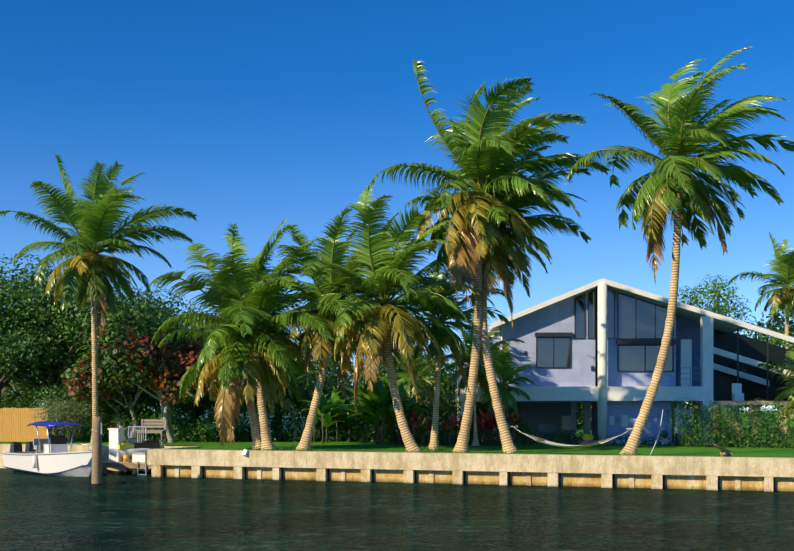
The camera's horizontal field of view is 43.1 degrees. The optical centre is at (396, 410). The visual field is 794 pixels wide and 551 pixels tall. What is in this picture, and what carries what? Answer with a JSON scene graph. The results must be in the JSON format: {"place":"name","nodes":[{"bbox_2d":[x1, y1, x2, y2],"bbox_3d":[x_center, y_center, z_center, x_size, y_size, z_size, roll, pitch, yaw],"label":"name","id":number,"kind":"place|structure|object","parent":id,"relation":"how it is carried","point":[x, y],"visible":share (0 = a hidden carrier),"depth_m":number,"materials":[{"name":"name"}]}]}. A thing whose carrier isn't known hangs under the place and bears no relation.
{"place":"outdoors","nodes":[
{"label":"outdoors","id":0,"kind":"place"},
{"bbox_2d":[0,468,793,550],"bbox_3d":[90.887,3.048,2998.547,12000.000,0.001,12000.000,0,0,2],"label":"water","id":1,"kind":"structure","parent":0,"point":[121,511],"depth_m":28.94,"materials":[{"name":"teal liquid"}]},
{"bbox_2d":[1,421,91,476],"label":"boat","id":2,"kind":"object","parent":1,"relation":"in","point":[49,460],"visible":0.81,"depth_m":48.00,"materials":[{"name":"white plastic"}]},
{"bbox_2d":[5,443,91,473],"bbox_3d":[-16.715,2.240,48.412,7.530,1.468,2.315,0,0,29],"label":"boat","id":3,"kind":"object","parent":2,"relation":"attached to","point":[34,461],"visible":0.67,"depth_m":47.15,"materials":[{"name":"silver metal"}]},
{"bbox_2d":[91,417,101,483],"bbox_3d":[-12.572,2.407,42.101,0.458,4.285,0.433,0,0,2],"label":"mooring piling","id":4,"kind":"object","parent":1,"relation":"in","point":[96,475],"visible":0.71,"depth_m":41.93,"materials":[{"name":"brown wood"}]},
{"bbox_2d":[102,460,150,474],"bbox_3d":[-12.358,3.483,49.007,3.480,2.130,2.540,0,0,18],"label":"dock","id":5,"kind":"object","parent":1,"relation":"in","point":[128,465],"visible":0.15,"depth_m":47.97,"materials":[{"name":"brown wood"}]},
{"bbox_2d":[108,426,124,461],"bbox_3d":[-13.563,1.598,48.655,0.600,1.740,0.580,0,0,18],"label":"dock pedestal","id":6,"kind":"object","parent":5,"relation":"on","point":[116,437],"visible":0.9,"depth_m":48.43,"materials":[{"name":"white paint"}]},
{"bbox_2d":[123,452,146,461],"bbox_3d":[-12.543,2.233,48.392,1.280,0.470,0.510,0,0,17],"label":"dock cooler","id":7,"kind":"object","parent":5,"relation":"on","point":[139,456],"visible":0.85,"depth_m":48.12,"materials":[{"name":"white paint"}]},
{"bbox_2d":[0,444,793,491],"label":"seawall","id":8,"kind":"object","parent":1,"relation":"in","point":[768,474],"visible":0.29,"depth_m":41.41,"materials":[{"name":"brown concrete"}]},
{"bbox_2d":[242,449,247,455],"bbox_3d":[-6.716,1.865,44.505,0.232,0.324,0.255,0,0,23],"label":"floodlight","id":9,"kind":"object","parent":8,"relation":"attached to","point":[245,452],"visible":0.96,"depth_m":44.44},
{"bbox_2d":[0,411,793,457],"bbox_3d":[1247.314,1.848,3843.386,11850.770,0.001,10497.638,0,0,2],"label":"lawn","id":10,"kind":"structure","parent":0,"point":[643,450],"depth_m":50.34,"materials":[{"name":"green plant"}]},
{"bbox_2d":[0,407,47,441],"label":"fence boards","id":11,"kind":"object","parent":10,"relation":"on","point":[14,423],"visible":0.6,"depth_m":58.52,"materials":[{"name":"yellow wood"}]},
{"bbox_2d":[0,282,65,390],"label":"tree","id":12,"kind":"object","parent":10,"relation":"on","point":[24,353],"visible":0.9,"depth_m":61.76,"materials":[{"name":"green plant"}]},
{"bbox_2d":[0,269,78,406],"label":"tree","id":13,"kind":"object","parent":10,"relation":"on","point":[9,288],"visible":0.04,"depth_m":70.55,"materials":[{"name":"green plant"}]},
{"bbox_2d":[0,254,119,403],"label":"tree","id":14,"kind":"object","parent":10,"relation":"on","point":[4,315],"visible":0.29,"depth_m":65.06,"materials":[{"name":"green plant"}]},
{"bbox_2d":[0,264,128,434],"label":"tree","id":15,"kind":"object","parent":10,"relation":"on","point":[79,319],"visible":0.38,"depth_m":64.09,"materials":[{"name":"green plant"}]},
{"bbox_2d":[29,394,103,442],"bbox_3d":[-19.033,0.548,57.600,3.664,2.895,4.940,0,0,11],"label":"bush","id":16,"kind":"object","parent":10,"relation":"on","point":[59,411],"visible":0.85,"depth_m":57.32,"materials":[{"name":"green plant"}]},
{"bbox_2d":[32,338,152,426],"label":"tree","id":17,"kind":"object","parent":10,"relation":"on","point":[70,400],"depth_m":93.51,"materials":[{"name":"green plant"}]},
{"bbox_2d":[0,152,196,444],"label":"palm tree","id":18,"kind":"object","parent":10,"relation":"on","point":[88,267],"visible":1,"depth_m":52.44,"materials":[{"name":"green plant"}]},
{"bbox_2d":[33,277,164,435],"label":"tree","id":19,"kind":"object","parent":10,"relation":"on","point":[112,305],"depth_m":71.61,"materials":[{"name":"green plant"}]},
{"bbox_2d":[0,380,209,441],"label":"hedge","id":20,"kind":"object","parent":10,"relation":"on","point":[105,407],"visible":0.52,"depth_m":60.10,"materials":[{"name":"green plant"}]},
{"bbox_2d":[42,296,191,436],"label":"tree","id":21,"kind":"object","parent":10,"relation":"on","point":[151,315],"depth_m":68.16,"materials":[{"name":"green plant"}]},
{"bbox_2d":[60,322,191,441],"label":"tree","id":22,"kind":"object","parent":10,"relation":"on","point":[76,382],"visible":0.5,"depth_m":58.37,"materials":[{"name":"green plant"}]},
{"bbox_2d":[128,426,145,441],"bbox_3d":[-13.286,1.333,51.426,1.060,1.070,0.040,0,0,18],"label":"dock railing","id":23,"kind":"object","parent":10,"relation":"on","point":[139,432],"visible":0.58,"depth_m":51.37,"materials":[{"name":"silver metal"}]},
{"bbox_2d":[57,286,223,437],"bbox_3d":[-16.107,-2.973,65.718,10.750,9.954,11.438,0,0,2],"label":"tree","id":24,"kind":"object","parent":10,"relation":"on","point":[131,315],"visible":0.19,"depth_m":63.69,"materials":[{"name":"green plant"}]},
{"bbox_2d":[136,419,167,445],"bbox_3d":[-12.723,1.138,52.194,1.500,1.420,0.650,0,0,10],"label":"garden bench","id":25,"kind":"object","parent":10,"relation":"on","point":[152,423],"visible":0.88,"depth_m":52.37,"materials":[{"name":"grey wood"}]},
{"bbox_2d":[97,318,219,442],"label":"tree","id":26,"kind":"object","parent":10,"relation":"on","point":[150,354],"visible":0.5,"depth_m":56.17,"materials":[{"name":"red plant"}]},
{"bbox_2d":[141,287,207,427],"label":"tree","id":27,"kind":"object","parent":10,"relation":"on","point":[175,308],"visible":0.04,"depth_m":75.16,"materials":[{"name":"green plant"}]},
{"bbox_2d":[182,410,243,441],"bbox_3d":[-10.734,0.881,58.838,3.190,2.217,3.238,0,0,43],"label":"bush","id":28,"kind":"object","parent":10,"relation":"on","point":[204,433],"visible":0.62,"depth_m":58.55,"materials":[{"name":"green plant"}]},
{"bbox_2d":[155,321,272,435],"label":"tree","id":29,"kind":"object","parent":10,"relation":"on","point":[194,356],"visible":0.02,"depth_m":68.16,"materials":[{"name":"green plant"}]},
{"bbox_2d":[158,253,318,449],"bbox_3d":[-7.318,-2.618,48.661,8.706,9.381,8.247,0,0,35],"label":"palm tree","id":30,"kind":"object","parent":10,"relation":"on","point":[207,369],"visible":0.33,"depth_m":47.19,"materials":[{"name":"green plant"}]},
{"bbox_2d":[179,348,304,436],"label":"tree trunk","id":31,"kind":"object","parent":10,"relation":"on","point":[245,402],"visible":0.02,"depth_m":68.28,"materials":[{"name":"green plant"}]},
{"bbox_2d":[161,351,332,431],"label":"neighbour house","id":32,"kind":"structure","parent":10,"relation":"on","point":[270,416],"depth_m":88.34,"materials":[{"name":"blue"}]},
{"bbox_2d":[147,218,347,450],"bbox_3d":[-6.010,-3.448,46.624,10.539,10.965,11.308,0,0,2],"label":"palm tree","id":33,"kind":"object","parent":10,"relation":"on","point":[254,343],"visible":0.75,"depth_m":45.60,"materials":[{"name":"green plant"}]},
{"bbox_2d":[171,376,342,441],"bbox_3d":[-8.477,0.199,60.744,10.912,4.896,4.234,0,0,-6],"label":"hedge","id":34,"kind":"object","parent":10,"relation":"on","point":[273,421],"visible":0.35,"depth_m":60.08,"materials":[{"name":"green plant"}]},
{"bbox_2d":[251,320,339,434],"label":"tree","id":35,"kind":"object","parent":10,"relation":"on","point":[303,380],"depth_m":75.93,"materials":[{"name":"green plant"}]},
{"bbox_2d":[271,356,330,441],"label":"palm tree","id":36,"kind":"object","parent":10,"relation":"on","point":[288,400],"visible":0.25,"depth_m":59.88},
{"bbox_2d":[277,354,378,436],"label":"tree","id":37,"kind":"object","parent":10,"relation":"on","point":[346,386],"visible":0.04,"depth_m":66.76,"materials":[{"name":"green plant"}]},
{"bbox_2d":[306,387,357,442],"bbox_3d":[-3.641,0.262,58.382,3.224,3.280,2.899,0,0,-15],"label":"banana plant","id":38,"kind":"object","parent":10,"relation":"on","point":[337,399],"visible":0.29,"depth_m":58.42,"materials":[{"name":"green plant"}]},
{"bbox_2d":[248,207,425,450],"bbox_3d":[-2.903,-3.377,45.650,8.052,10.900,7.928,0,0,-14],"label":"palm tree","id":39,"kind":"object","parent":10,"relation":"on","point":[332,311],"visible":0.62,"depth_m":44.74,"materials":[{"name":"green plant"}]},
{"bbox_2d":[299,375,420,443],"bbox_3d":[-2.044,-0.071,56.568,6.916,3.946,5.844,0,0,2],"label":"banana plant","id":40,"kind":"object","parent":10,"relation":"on","point":[380,393],"visible":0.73,"depth_m":55.50,"materials":[{"name":"green plant"}]},
{"bbox_2d":[314,356,406,436],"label":"tree","id":41,"kind":"object","parent":10,"relation":"on","point":[370,421],"visible":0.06,"depth_m":69.54,"materials":[{"name":"green plant"}]},
{"bbox_2d":[331,354,401,430],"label":"tree","id":42,"kind":"object","parent":10,"relation":"on","point":[359,416],"depth_m":94.33,"materials":[{"name":"green plant"}]},
{"bbox_2d":[296,185,494,452],"bbox_3d":[-0.043,-3.865,43.123,9.034,11.974,8.983,0,0,2],"label":"palm tree","id":43,"kind":"object","parent":10,"relation":"on","point":[380,334],"visible":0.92,"depth_m":42.70,"materials":[{"name":"green plant"}]},
{"bbox_2d":[361,381,429,444],"bbox_3d":[0.216,0.064,55.622,4.773,3.677,3.249,0,0,34],"label":"banana plant","id":44,"kind":"object","parent":10,"relation":"on","point":[407,409],"visible":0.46,"depth_m":55.16,"materials":[{"name":"green plant"}]},
{"bbox_2d":[367,393,428,442],"bbox_3d":[0.185,0.486,57.621,3.541,2.984,3.379,0,0,43],"label":"shrub","id":45,"kind":"object","parent":10,"relation":"on","point":[388,425],"visible":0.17,"depth_m":57.44,"materials":[{"name":"green plant"}]},
{"bbox_2d":[357,354,456,428],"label":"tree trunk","id":46,"kind":"object","parent":10,"relation":"on","point":[441,419],"visible":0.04,"depth_m":90.94,"materials":[{"name":"green plant"}]},
{"bbox_2d":[360,339,456,434],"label":"tree","id":47,"kind":"object","parent":10,"relation":"on","point":[443,383],"visible":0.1,"depth_m":66.11,"materials":[{"name":"green plant"}]},
{"bbox_2d":[306,388,525,441],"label":"hedge stems","id":48,"kind":"object","parent":10,"relation":"on","point":[356,430],"visible":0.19,"depth_m":60.03,"materials":[{"name":"green plant"}]},
{"bbox_2d":[382,346,455,439],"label":"palm tree","id":49,"kind":"object","parent":10,"relation":"on","point":[421,369],"visible":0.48,"depth_m":57.56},
{"bbox_2d":[409,422,452,445],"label":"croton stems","id":50,"kind":"object","parent":10,"relation":"on","point":[444,428],"visible":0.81,"depth_m":53.75,"materials":[{"name":"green plant"}]},
{"bbox_2d":[408,408,491,445],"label":"shrubs","id":51,"kind":"object","parent":10,"relation":"on","point":[414,424],"visible":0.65,"depth_m":53.64,"materials":[{"name":"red plant"}]},
{"bbox_2d":[424,360,485,431],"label":"tree","id":52,"kind":"object","parent":10,"relation":"on","point":[449,395],"visible":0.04,"depth_m":68.94,"materials":[{"name":"green plant"}]},
{"bbox_2d":[402,258,508,449],"bbox_3d":[2.444,-2.760,47.535,5.863,9.491,6.064,0,0,2],"label":"palm tree","id":53,"kind":"object","parent":10,"relation":"on","point":[443,337],"visible":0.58,"depth_m":47.02,"materials":[{"name":"green plant"}]},
{"bbox_2d":[169,445,791,457],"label":"grass tufts","id":54,"kind":"object","parent":10,"relation":"on","point":[424,449],"visible":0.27,"depth_m":43.10,"materials":[{"name":"green plant"}]},
{"bbox_2d":[440,313,524,445],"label":"palm tree","id":55,"kind":"object","parent":10,"relation":"on","point":[483,382],"visible":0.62,"depth_m":52.17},
{"bbox_2d":[377,429,599,444],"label":"plants","id":56,"kind":"object","parent":10,"relation":"on","point":[565,438],"visible":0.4,"depth_m":54.64,"materials":[{"name":"green plant"}]},
{"bbox_2d":[368,59,611,452],"bbox_3d":[4.617,-6.250,43.495,8.326,16.588,9.002,0,0,35],"label":"palm tree","id":57,"kind":"object","parent":10,"relation":"on","point":[484,127],"visible":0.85,"depth_m":42.28,"materials":[{"name":"green plant"}]},
{"bbox_2d":[405,118,593,453],"bbox_3d":[4.471,-5.440,44.342,8.172,15.027,8.309,0,0,2],"label":"palm tree","id":58,"kind":"object","parent":10,"relation":"on","point":[519,259],"visible":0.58,"depth_m":43.16,"materials":[{"name":"green plant"}]},
{"bbox_2d":[468,345,535,445],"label":"palm tree","id":59,"kind":"object","parent":10,"relation":"on","point":[505,376],"visible":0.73,"depth_m":52.31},
{"bbox_2d":[477,408,526,445],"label":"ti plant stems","id":60,"kind":"object","parent":10,"relation":"on","point":[492,426],"visible":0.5,"depth_m":52.90,"materials":[{"name":"red plant"}]},
{"bbox_2d":[439,403,591,429],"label":"shrub","id":61,"kind":"object","parent":10,"relation":"on","point":[580,414],"depth_m":95.89,"materials":[{"name":"green plant"}]},
{"bbox_2d":[507,420,534,444],"bbox_3d":[6.671,1.181,54.102,1.586,1.594,2.625,0,0,17],"label":"shrub","id":62,"kind":"object","parent":10,"relation":"on","point":[518,434],"visible":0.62,"depth_m":53.88,"materials":[{"name":"green plant"}]},
{"bbox_2d":[577,403,591,428],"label":"tree trunk","id":63,"kind":"object","parent":10,"relation":"on","point":[580,424],"visible":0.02,"depth_m":98.30,"materials":[{"name":"green plant"}]},
{"bbox_2d":[453,278,793,445],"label":"house","id":64,"kind":"structure","parent":10,"relation":"on","point":[612,332],"depth_m":55.18,"materials":[{"name":"white paint"}]},
{"bbox_2d":[501,325,667,437],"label":"house fixtures","id":65,"kind":"object","parent":64,"relation":"attached to","point":[664,433],"visible":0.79,"depth_m":55.22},
{"bbox_2d":[605,433,696,445],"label":"plants","id":66,"kind":"object","parent":10,"relation":"on","point":[644,441],"visible":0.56,"depth_m":53.59,"materials":[{"name":"green plant"}]},
{"bbox_2d":[650,410,662,455],"bbox_3d":[10.734,0.926,41.463,0.120,1.965,2.063,0,0,30],"label":"white pole","id":67,"kind":"object","parent":10,"relation":"on","point":[659,432],"visible":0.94,"depth_m":41.53,"materials":[{"name":"metal"}]},
{"bbox_2d":[565,46,793,454],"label":"palm tree","id":68,"kind":"object","parent":10,"relation":"on","point":[664,187],"visible":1,"depth_m":40.46,"materials":[{"name":"green plant"}]},
{"bbox_2d":[508,426,633,447],"bbox_3d":[7.247,1.102,41.994,5.446,0.914,1.163,0,0,25],"label":"hammock","id":69,"kind":"object","parent":68,"relation":"hanging from","point":[544,441],"visible":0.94,"depth_m":41.81,"materials":[{"name":"white fabric"}]},
{"bbox_2d":[671,402,697,433],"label":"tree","id":70,"kind":"object","parent":10,"relation":"on","point":[691,404],"depth_m":79.07,"materials":[{"name":"green plant"}]},
{"bbox_2d":[671,402,744,430],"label":"shrub","id":71,"kind":"object","parent":10,"relation":"on","point":[695,406],"depth_m":92.67,"materials":[{"name":"green plant"}]},
{"bbox_2d":[668,274,755,434],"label":"tree","id":72,"kind":"object","parent":10,"relation":"on","point":[717,307],"visible":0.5,"depth_m":76.14,"materials":[{"name":"green plant"}]},
{"bbox_2d":[712,442,731,456],"bbox_3d":[12.659,1.535,39.162,0.822,0.617,0.378,0,0,2],"label":"signal cannon","id":73,"kind":"object","parent":10,"relation":"on","point":[724,452],"visible":0.88,"depth_m":39.08,"materials":[{"name":"brown metal"}]},
{"bbox_2d":[664,398,793,447],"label":"hedge","id":74,"kind":"object","parent":10,"relation":"on","point":[699,437],"visible":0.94,"depth_m":50.34,"materials":[{"name":"green plant"}]},
{"bbox_2d":[728,232,793,433],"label":"palm tree","id":75,"kind":"object","parent":10,"relation":"on","point":[783,264],"visible":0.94,"depth_m":72.83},
{"bbox_2d":[735,320,793,433],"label":"tree","id":76,"kind":"object","parent":10,"relation":"on","point":[744,334],"visible":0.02,"depth_m":78.62,"materials":[{"name":"green plant"}]},
{"bbox_2d":[744,308,793,408],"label":"tree","id":77,"kind":"object","parent":10,"relation":"on","point":[780,322],"visible":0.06,"depth_m":94.94,"materials":[{"name":"green plant"}]},
{"bbox_2d":[753,326,793,350],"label":"tree","id":78,"kind":"object","parent":10,"relation":"on","point":[780,343],"visible":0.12,"depth_m":73.32,"materials":[{"name":"green plant"}]},
{"bbox_2d":[757,350,793,419],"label":"tree","id":79,"kind":"object","parent":10,"relation":"on","point":[786,392],"visible":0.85,"depth_m":53.46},
{"bbox_2d":[0,0,793,410],"label":"sky","id":80,"kind":"structure","parent":0,"point":[255,115],"materials":[{"name":"blue"}]},
{"bbox_2d":[579,434,602,444],"bbox_3d":[10.104,1.516,52.237,0.740,0.616,3.100,0,0,32],"label":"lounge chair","id":81,"kind":"object","parent":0,"point":[588,439],"visible":0.56,"depth_m":51.59,"materials":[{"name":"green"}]},
{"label":"personal watercraft cradle","id":82,"kind":"object","parent":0,"visible":0},
{"bbox_2d":[109,438,159,457],"bbox_3d":[-12.795,1.818,49.192,1.119,0.979,2.900,0,0,43],"label":"pwc on dock","id":83,"kind":"object","parent":82,"relation":"on","point":[130,446],"visible":0.75,"depth_m":48.83,"materials":[{"name":"white plastic"}]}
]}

